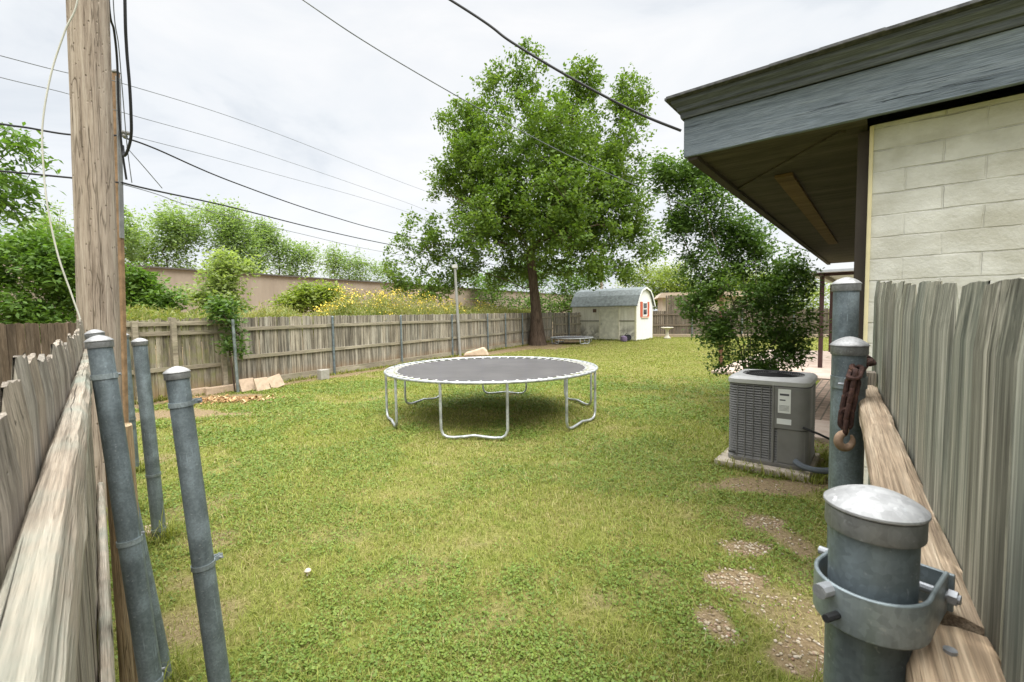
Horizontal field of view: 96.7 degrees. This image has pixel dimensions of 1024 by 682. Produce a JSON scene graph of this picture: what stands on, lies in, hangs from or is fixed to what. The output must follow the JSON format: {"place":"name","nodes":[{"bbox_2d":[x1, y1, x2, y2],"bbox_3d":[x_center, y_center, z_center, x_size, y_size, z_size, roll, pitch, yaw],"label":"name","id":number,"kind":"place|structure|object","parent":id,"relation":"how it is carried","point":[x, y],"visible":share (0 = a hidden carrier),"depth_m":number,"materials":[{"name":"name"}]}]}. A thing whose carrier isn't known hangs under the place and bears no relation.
{"place":"outdoors","nodes":[
{"label":"outdoors","id":0,"kind":"place"},
{"bbox_2d":[26,309,828,681],"bbox_3d":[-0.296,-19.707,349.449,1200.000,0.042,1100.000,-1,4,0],"label":"ground","id":1,"kind":"structure","parent":0,"point":[482,543],"depth_m":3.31,"materials":[{"name":"green plant"}]},
{"bbox_2d":[0,122,66,235],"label":"tree","id":2,"kind":"object","parent":1,"relation":"on","point":[18,187],"visible":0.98,"depth_m":7.08,"materials":[{"name":"green plant"}]},
{"bbox_2d":[0,322,75,387],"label":"board fence","id":3,"kind":"object","parent":1,"relation":"on","point":[13,341],"visible":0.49,"depth_m":7.18,"materials":[{"name":"brown wood"}]},
{"bbox_2d":[0,213,76,341],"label":"thicket shrub","id":4,"kind":"object","parent":1,"relation":"on","point":[37,258],"visible":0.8,"depth_m":12.08,"materials":[{"name":"green plant"}]},
{"bbox_2d":[21,234,76,318],"bbox_3d":[-13.369,-1.173,13.812,2.831,4.557,2.392,2,4,38],"label":"thicket shrub","id":5,"kind":"object","parent":1,"relation":"on","point":[58,297],"visible":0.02,"depth_m":13.54,"materials":[{"name":"green plant"}]},
{"bbox_2d":[0,319,138,681],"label":"picket fence","id":6,"kind":"object","parent":1,"relation":"on","point":[56,624],"visible":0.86,"depth_m":0.46,"materials":[{"name":"grey wood"}]},
{"bbox_2d":[3,196,161,265],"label":"tree","id":7,"kind":"object","parent":1,"relation":"on","point":[132,239],"visible":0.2,"depth_m":45.34,"materials":[{"name":"green plant"}]},
{"bbox_2d":[66,0,122,519],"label":"utility pole","id":8,"kind":"object","parent":1,"relation":"on","point":[93,165],"visible":0.69,"depth_m":3.60,"materials":[{"name":"brown wood"}]},
{"bbox_2d":[41,0,80,319],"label":"cable","id":9,"kind":"object","parent":8,"relation":"attached to","point":[45,102],"visible":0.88,"depth_m":3.28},
{"bbox_2d":[303,0,806,250],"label":"cable","id":10,"kind":"object","parent":8,"relation":"attached to","point":[493,115],"visible":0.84,"depth_m":5.39,"materials":[{"name":"black rubber"}]},
{"bbox_2d":[449,0,681,131],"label":"cable","id":11,"kind":"object","parent":8,"relation":"attached to","point":[562,72],"visible":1,"depth_m":2.94,"materials":[{"name":"black rubber"}]},
{"bbox_2d":[112,69,129,422],"bbox_3d":[-3.796,-0.580,4.468,0.150,4.032,0.071,2,3,0],"label":"service mast","id":12,"kind":"object","parent":1,"relation":"on","point":[119,207],"visible":0.64,"depth_m":4.43,"materials":[{"name":"grey metal"}]},
{"bbox_2d":[0,123,116,135],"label":"power line","id":13,"kind":"object","parent":12,"relation":"attached to","point":[11,125],"visible":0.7,"depth_m":3.76,"materials":[{"name":"black rubber"}]},
{"bbox_2d":[0,170,121,182],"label":"power line","id":14,"kind":"object","parent":12,"relation":"attached to","point":[4,171],"visible":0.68,"depth_m":3.73,"materials":[{"name":"black rubber"}]},
{"bbox_2d":[109,0,127,179],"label":"cable","id":15,"kind":"object","parent":12,"relation":"attached to","point":[118,97],"visible":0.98,"depth_m":4.19,"materials":[{"name":"black rubber"}]},
{"bbox_2d":[113,0,131,182],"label":"cable","id":16,"kind":"object","parent":12,"relation":"attached to","point":[122,87],"visible":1,"depth_m":4.15,"materials":[{"name":"black rubber"}]},
{"bbox_2d":[122,0,132,156],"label":"cable","id":17,"kind":"object","parent":12,"relation":"attached to","point":[125,153],"visible":1,"depth_m":4.10,"materials":[{"name":"black rubber"}]},
{"bbox_2d":[126,147,161,187],"bbox_3d":[-3.680,-1.742,4.598,0.082,0.288,0.405,-1,4,0],"label":"guy wire","id":18,"kind":"object","parent":12,"relation":"attached to","point":[145,168],"visible":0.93,"depth_m":4.53,"materials":[{"name":"grey metal"}]},
{"bbox_2d":[133,136,509,245],"bbox_3d":[1.760,-5.208,25.839,2.392,3.635,44.553,0,4,17],"label":"power line","id":19,"kind":"object","parent":12,"relation":"attached to","point":[277,174],"visible":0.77,"depth_m":6.84,"materials":[{"name":"black rubber"}]},
{"bbox_2d":[122,182,523,267],"bbox_3d":[1.938,-4.199,25.861,2.121,2.548,44.600,0,4,18],"label":"power line","id":20,"kind":"object","parent":12,"relation":"attached to","point":[272,217],"visible":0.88,"depth_m":6.63,"materials":[{"name":"black rubber"}]},
{"bbox_2d":[122,184,586,277],"bbox_3d":[1.985,-3.945,25.901,2.234,2.053,44.658,0,4,18],"label":"power line","id":21,"kind":"object","parent":12,"relation":"attached to","point":[269,226],"visible":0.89,"depth_m":6.56,"materials":[{"name":"black rubber"}]},
{"bbox_2d":[84,329,171,681],"bbox_3d":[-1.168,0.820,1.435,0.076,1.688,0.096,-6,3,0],"label":"steel post","id":22,"kind":"object","parent":1,"relation":"on","point":[104,375],"visible":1,"depth_m":1.39,"materials":[{"name":"grey metal"}]},
{"bbox_2d":[127,334,139,469],"bbox_3d":[-4.127,0.700,4.910,0.117,1.587,0.141,-2,3,0],"label":"steel post","id":23,"kind":"object","parent":1,"relation":"on","point":[131,411],"visible":0.32,"depth_m":4.88,"materials":[{"name":"grey metal"}]},
{"bbox_2d":[131,338,166,542],"bbox_3d":[-2.704,0.769,3.413,0.103,1.591,0.128,-3,3,0],"label":"steel post","id":24,"kind":"object","parent":1,"relation":"on","point":[147,423],"visible":0.95,"depth_m":3.37,"materials":[{"name":"grey metal"}]},
{"bbox_2d":[143,523,167,537],"bbox_3d":[-2.811,1.463,3.478,0.260,0.050,0.160,-2,4,-17],"label":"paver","id":25,"kind":"object","parent":1,"relation":"on","point":[150,531],"visible":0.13,"depth_m":3.45,"materials":[{"name":"beige stone"}]},
{"bbox_2d":[125,260,192,360],"bbox_3d":[-10.259,-0.600,12.917,2.700,3.431,1.813,-1,4,0],"label":"thicket shrub","id":26,"kind":"object","parent":1,"relation":"on","point":[139,283],"visible":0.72,"depth_m":12.70,"materials":[{"name":"green plant"}]},
{"bbox_2d":[124,194,231,268],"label":"tree","id":27,"kind":"object","parent":1,"relation":"on","point":[182,235],"visible":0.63,"depth_m":50.62,"materials":[{"name":"green plant"}]},
{"bbox_2d":[126,317,238,402],"bbox_3d":[-6.868,0.334,9.497,0.158,1.679,2.244,1,4,33],"label":"board fence","id":28,"kind":"object","parent":1,"relation":"on","point":[213,366],"visible":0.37,"depth_m":9.57,"materials":[{"name":"brown wood"}]},
{"bbox_2d":[163,366,230,681],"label":"steel post","id":29,"kind":"object","parent":1,"relation":"on","point":[204,558],"visible":1,"depth_m":1.52,"materials":[{"name":"grey metal"}]},
{"bbox_2d":[191,387,206,395],"bbox_3d":[-6.782,1.096,9.628,0.150,0.150,0.700,1,4,30],"label":"edging stone","id":30,"kind":"object","parent":1,"relation":"on","point":[196,391],"visible":0.24,"depth_m":9.68,"materials":[{"name":"beige stone"}]},
{"bbox_2d":[172,245,268,313],"bbox_3d":[-8.995,-0.941,13.975,2.733,3.942,2.038,-1,4,0],"label":"thicket shrub","id":31,"kind":"object","parent":1,"relation":"on","point":[221,278],"visible":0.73,"depth_m":13.68,"materials":[{"name":"green plant"}]},
{"bbox_2d":[204,384,239,394],"bbox_3d":[-6.387,1.063,10.067,0.150,0.150,0.750,1,4,30],"label":"edging stone","id":32,"kind":"object","parent":1,"relation":"on","point":[215,389],"visible":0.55,"depth_m":9.93,"materials":[{"name":"beige stone"}]},
{"bbox_2d":[195,292,252,391],"bbox_3d":[-6.208,0.059,9.981,1.054,2.352,1.103,-1,4,0],"label":"climbing shrub","id":33,"kind":"object","parent":1,"relation":"on","point":[221,308],"visible":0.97,"depth_m":9.88,"materials":[{"name":"green plant"}]},
{"bbox_2d":[164,394,299,404],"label":"wood chips","id":34,"kind":"object","parent":1,"relation":"on","point":[223,399],"visible":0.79,"depth_m":9.01,"materials":[{"name":"brown wood"}]},
{"bbox_2d":[231,319,239,392],"bbox_3d":[-5.978,0.360,9.841,0.058,1.662,0.161,-2,4,-15],"label":"pipe post","id":35,"kind":"object","parent":1,"relation":"on","point":[235,354],"visible":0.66,"depth_m":9.82,"materials":[{"name":"grey metal"}]},
{"bbox_2d":[194,194,287,274],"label":"tree","id":36,"kind":"object","parent":1,"relation":"on","point":[235,235],"visible":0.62,"depth_m":54.44,"materials":[{"name":"green plant"}]},
{"bbox_2d":[239,378,255,391],"bbox_3d":[-5.906,0.984,10.145,0.060,0.300,0.330,-26,-9,27],"label":"paver","id":37,"kind":"object","parent":1,"relation":"on","point":[246,384],"visible":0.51,"depth_m":10.11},
{"bbox_2d":[253,377,270,390],"bbox_3d":[-5.620,0.975,10.221,0.060,0.300,0.310,-26,-9,27],"label":"paver","id":38,"kind":"object","parent":1,"relation":"on","point":[261,384],"visible":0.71,"depth_m":10.18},
{"bbox_2d":[267,374,284,388],"bbox_3d":[-5.516,0.953,10.611,0.060,0.300,0.330,-26,2,32],"label":"paver","id":39,"kind":"object","parent":1,"relation":"on","point":[276,381],"visible":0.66,"depth_m":10.59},
{"bbox_2d":[242,214,327,276],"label":"tree","id":40,"kind":"object","parent":1,"relation":"on","point":[283,246],"visible":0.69,"depth_m":58.66,"materials":[{"name":"green plant"}]},
{"bbox_2d":[1,257,570,349],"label":"warehouse","id":41,"kind":"structure","parent":1,"relation":"on","point":[267,286],"depth_m":36.96,"materials":[{"name":"beige metal"}]},
{"bbox_2d":[304,568,310,575],"bbox_3d":[-1.310,1.482,2.921,0.042,0.044,0.041,-1,4,0],"label":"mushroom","id":42,"kind":"object","parent":1,"relation":"on","point":[307,570],"visible":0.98,"depth_m":2.91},
{"bbox_2d":[266,276,352,358],"bbox_3d":[-7.427,-0.789,17.003,3.508,3.222,2.033,-1,4,0],"label":"thicket shrub","id":43,"kind":"object","parent":1,"relation":"on","point":[305,295],"visible":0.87,"depth_m":16.59,"materials":[{"name":"green plant"}]},
{"bbox_2d":[317,369,329,379],"bbox_3d":[-4.947,0.877,11.931,0.200,0.260,0.240,2,4,38],"label":"concrete block","id":44,"kind":"object","parent":1,"relation":"on","point":[322,374],"depth_m":11.85,"materials":[{"name":"grey concrete"}]},
{"bbox_2d":[126,286,530,348],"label":"weeds","id":45,"kind":"object","parent":1,"relation":"on","point":[143,314],"visible":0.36,"depth_m":14.44,"materials":[{"name":"green plant"}]},
{"bbox_2d":[310,285,495,315],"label":"yellow flowers","id":46,"kind":"object","parent":45,"relation":"on","point":[379,295],"visible":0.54,"depth_m":15.98,"materials":[{"name":"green plant"}]},
{"bbox_2d":[311,241,397,282],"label":"tree","id":47,"kind":"object","parent":1,"relation":"on","point":[345,266],"visible":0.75,"depth_m":76.79,"materials":[{"name":"green plant"}]},
{"bbox_2d":[235,312,552,380],"bbox_3d":[-1.946,-0.257,18.413,0.143,1.722,18.257,1,4,28],"label":"board fence","id":48,"kind":"object","parent":1,"relation":"on","point":[343,343],"visible":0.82,"depth_m":13.79,"materials":[{"name":"brown wood"}]},
{"bbox_2d":[452,265,460,355],"bbox_3d":[-2.163,-1.147,17.895,0.282,3.674,0.160,-1,4,0],"label":"pole","id":49,"kind":"object","parent":1,"relation":"on","point":[454,267],"visible":0.93,"depth_m":17.85,"materials":[{"name":"grey metal"}]},
{"bbox_2d":[107,375,828,681],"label":"clover","id":50,"kind":"object","parent":1,"relation":"on","point":[512,671],"visible":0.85,"depth_m":3.11,"materials":[{"name":"green plant"}]},
{"bbox_2d":[464,347,488,355],"bbox_3d":[-1.405,0.417,17.887,0.962,0.326,0.400,-1,4,0],"label":"stone","id":51,"kind":"object","parent":1,"relation":"on","point":[482,351],"visible":1,"depth_m":17.69,"materials":[{"name":"beige stone"}]},
{"bbox_2d":[384,356,597,438],"bbox_3d":[-0.329,0.802,7.613,3.482,0.773,3.482,-1,4,0],"label":"trampoline","id":52,"kind":"object","parent":1,"relation":"on","point":[492,370],"visible":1,"depth_m":7.16,"materials":[{"name":"fabric"}]},
{"bbox_2d":[376,35,672,345],"bbox_3d":[0.481,-7.165,22.997,15.166,15.013,9.909,-1,4,0],"label":"tree","id":53,"kind":"object","parent":1,"relation":"on","point":[569,217],"visible":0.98,"depth_m":21.92,"materials":[{"name":"green plant"}]},
{"bbox_2d":[460,253,606,319],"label":"tree","id":54,"kind":"object","parent":1,"relation":"on","point":[563,304],"visible":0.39,"depth_m":58.97,"materials":[{"name":"green plant"}]},
{"bbox_2d":[553,312,580,339],"bbox_3d":[3.758,-0.869,27.165,3.122,1.705,0.143,-3,4,-29],"label":"board fence","id":55,"kind":"object","parent":1,"relation":"on","point":[561,325],"visible":0.48,"depth_m":26.88,"materials":[{"name":"brown wood"}]},
{"bbox_2d":[550,336,593,343],"bbox_3d":[3.195,-0.046,24.346,2.300,0.336,2.300,-1,4,0],"label":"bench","id":56,"kind":"object","parent":1,"relation":"on","point":[572,337],"visible":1,"depth_m":24.61,"materials":[{"name":"metal"}]},
{"bbox_2d":[570,287,655,340],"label":"shed","id":57,"kind":"structure","parent":1,"relation":"on","point":[613,313],"depth_m":26.36,"materials":[{"name":"white paint"}]},
{"bbox_2d":[600,308,617,338],"bbox_3d":[5.600,-0.988,26.251,1.150,1.750,0.063,2,4,38],"label":"door","id":58,"kind":"structure","parent":57,"relation":"in","point":[608,317],"depth_m":26.25,"materials":[{"name":"wood"}]},
{"bbox_2d":[643,302,647,315],"bbox_3d":[7.654,-1.848,26.206,0.040,0.780,0.680,2,4,38],"label":"window","id":59,"kind":"structure","parent":57,"relation":"in","point":[645,304],"depth_m":26.27,"materials":[{"name":"white glass"}]},
{"bbox_2d":[620,333,631,340],"bbox_3d":[6.256,-0.203,25.040,0.610,0.461,0.390,-1,4,0],"label":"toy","id":60,"kind":"object","parent":1,"relation":"on","point":[628,337],"visible":0.98,"depth_m":24.95,"materials":[{"name":"purple plastic"}]},
{"bbox_2d":[609,255,701,310],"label":"tree","id":61,"kind":"object","parent":1,"relation":"on","point":[661,283],"visible":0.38,"depth_m":60.79,"materials":[{"name":"green plant"}]},
{"bbox_2d":[661,327,673,338],"bbox_3d":[9.319,-0.494,27.329,0.740,0.670,0.740,-1,4,0],"label":"bird bath","id":62,"kind":"object","parent":1,"relation":"on","point":[667,332],"visible":0.98,"depth_m":27.20,"materials":[{"name":"white stone"}]},
{"bbox_2d":[666,295,696,332],"bbox_3d":[12.616,-1.997,33.437,2.528,2.766,0.027,1,4,24],"label":"board fence","id":63,"kind":"object","parent":1,"relation":"on","point":[671,306],"visible":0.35,"depth_m":33.66,"materials":[{"name":"brown wood"}]},
{"bbox_2d":[719,294,723,366],"bbox_3d":[5.978,-0.414,13.004,0.120,2.560,0.120,-1,4,0],"label":"post","id":64,"kind":"object","parent":1,"relation":"on","point":[721,351],"depth_m":12.99,"materials":[{"name":"brown wood"}]},
{"bbox_2d":[633,146,831,377],"bbox_3d":[3.988,-1.250,8.120,3.544,4.792,1.811,-1,4,0],"label":"bush","id":65,"kind":"object","parent":1,"relation":"on","point":[682,224],"visible":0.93,"depth_m":8.01,"materials":[{"name":"green plant"}]},
{"bbox_2d":[653,334,828,337],"bbox_3d":[14.014,-0.303,27.065,11.145,0.200,0.220,0,4,19],"label":"garden edging","id":66,"kind":"object","parent":1,"relation":"on","point":[680,335],"depth_m":28.10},
{"bbox_2d":[653,308,829,333],"bbox_3d":[14.103,-1.043,27.303,11.142,1.726,0.143,0,4,19],"label":"board fence","id":67,"kind":"object","parent":1,"relation":"on","point":[671,319],"visible":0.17,"depth_m":28.50,"materials":[{"name":"wood"}]},
{"bbox_2d":[666,442,828,676],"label":"gravel","id":68,"kind":"structure","parent":1,"relation":"on","point":[751,580],"depth_m":2.64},
{"bbox_2d":[702,260,830,318],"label":"tree","id":69,"kind":"object","parent":1,"relation":"on","point":[816,297],"visible":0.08,"depth_m":53.40,"materials":[{"name":"green plant"}]},
{"bbox_2d":[714,448,819,482],"bbox_3d":[2.779,1.284,4.946,0.860,0.070,0.900,2,5,39],"label":"concrete pad","id":70,"kind":"object","parent":1,"relation":"on","point":[722,456],"visible":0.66,"depth_m":4.63,"materials":[{"name":"grey concrete"}]},
{"bbox_2d":[728,369,817,470],"bbox_3d":[2.813,0.790,4.917,0.752,0.923,0.756,2,5,39],"label":"air conditioner","id":71,"kind":"object","parent":70,"relation":"on","point":[771,414],"visible":0.98,"depth_m":4.63,"materials":[{"name":"paint"}]},
{"bbox_2d":[792,459,828,473],"bbox_3d":[3.129,1.207,4.324,0.798,0.098,0.169,0,4,14],"label":"insulated pipe","id":72,"kind":"object","parent":71,"relation":"attached to","point":[802,466],"visible":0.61,"depth_m":4.34,"materials":[{"name":"grey rubber"}]},
{"bbox_2d":[814,419,829,442],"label":"step slab","id":73,"kind":"structure","parent":1,"relation":"on","point":[822,427],"depth_m":6.03,"materials":[{"name":"concrete"}]},
{"bbox_2d":[823,277,861,674],"bbox_3d":[1.332,0.673,1.846,0.100,1.852,0.099,-1,4,0],"label":"steel post","id":74,"kind":"object","parent":1,"relation":"on","point":[845,311],"visible":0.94,"depth_m":1.77,"materials":[{"name":"grey metal"}]},
{"bbox_2d":[664,0,1023,484],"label":"house","id":75,"kind":"structure","parent":1,"relation":"on","point":[894,153],"depth_m":2.30,"materials":[{"name":"brick"}]},
{"bbox_2d":[803,427,828,439],"bbox_3d":[3.098,0.909,4.325,0.584,0.147,0.056,0,4,18],"label":"cable","id":76,"kind":"object","parent":75,"relation":"attached to","point":[815,432],"visible":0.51,"depth_m":4.36,"materials":[{"name":"black rubber"}]},
{"bbox_2d":[828,336,869,543],"bbox_3d":[1.038,0.807,1.424,0.110,1.644,0.118,-1,4,0],"label":"steel post","id":77,"kind":"object","parent":1,"relation":"on","point":[847,468],"visible":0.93,"depth_m":1.37,"materials":[{"name":"grey metal"}]},
{"bbox_2d":[833,355,876,451],"bbox_3d":[1.054,0.183,1.376,0.281,0.265,0.054,-4,4,-37],"label":"chain","id":78,"kind":"object","parent":77,"relation":"hanging from","point":[849,400],"visible":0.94,"depth_m":1.31,"materials":[{"name":"metal"}]},
{"bbox_2d":[812,484,961,681],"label":"steel post","id":79,"kind":"object","parent":1,"relation":"on","point":[875,580],"visible":1,"depth_m":0.37,"materials":[{"name":"grey metal"}]},
{"bbox_2d":[859,278,1023,681],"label":"picket fence","id":80,"kind":"object","parent":1,"relation":"on","point":[941,412],"visible":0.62,"depth_m":0.45,"materials":[{"name":"wood"}]},
{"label":"utility pole","id":81,"kind":"object","parent":1,"relation":"on","visible":0},
{"bbox_2d":[0,55,506,220],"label":"power line","id":82,"kind":"object","parent":81,"relation":"attached to","point":[205,108],"visible":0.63,"depth_m":5.45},
{"bbox_2d":[0,77,515,239],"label":"power line","id":83,"kind":"object","parent":81,"relation":"attached to","point":[201,134],"visible":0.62,"depth_m":5.38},
{"bbox_2d":[124,138,557,263],"bbox_3d":[1.843,-4.708,25.809,2.030,2.722,44.496,0,4,17],"label":"power line","id":84,"kind":"object","parent":81,"relation":"attached to","point":[275,197],"visible":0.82,"depth_m":6.70,"materials":[{"name":"black rubber"}]},
{"bbox_2d":[0,0,970,310],"label":"sky","id":85,"kind":"structure","parent":0,"point":[285,68],"materials":[{"name":"white"}]},
{"bbox_2d":[654,291,771,329],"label":"house","id":86,"kind":"structure","parent":0,"point":[660,297],"depth_m":37.81,"materials":[{"name":"beige"}]},
{"bbox_2d":[711,350,830,380],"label":"patio","id":87,"kind":"structure","parent":0,"point":[823,372],"depth_m":12.38,"materials":[{"name":"concrete"}]},
{"bbox_2d":[810,268,853,367],"bbox_3d":[10.450,-0.687,13.992,1.773,2.650,6.224,2,5,39],"label":"patio cover","id":88,"kind":"object","parent":87,"relation":"on","point":[830,276],"visible":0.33,"depth_m":12.18,"materials":[{"name":"white metal"}]},
{"bbox_2d":[815,380,830,420],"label":"brick path","id":89,"kind":"structure","parent":0,"point":[822,400],"depth_m":8.02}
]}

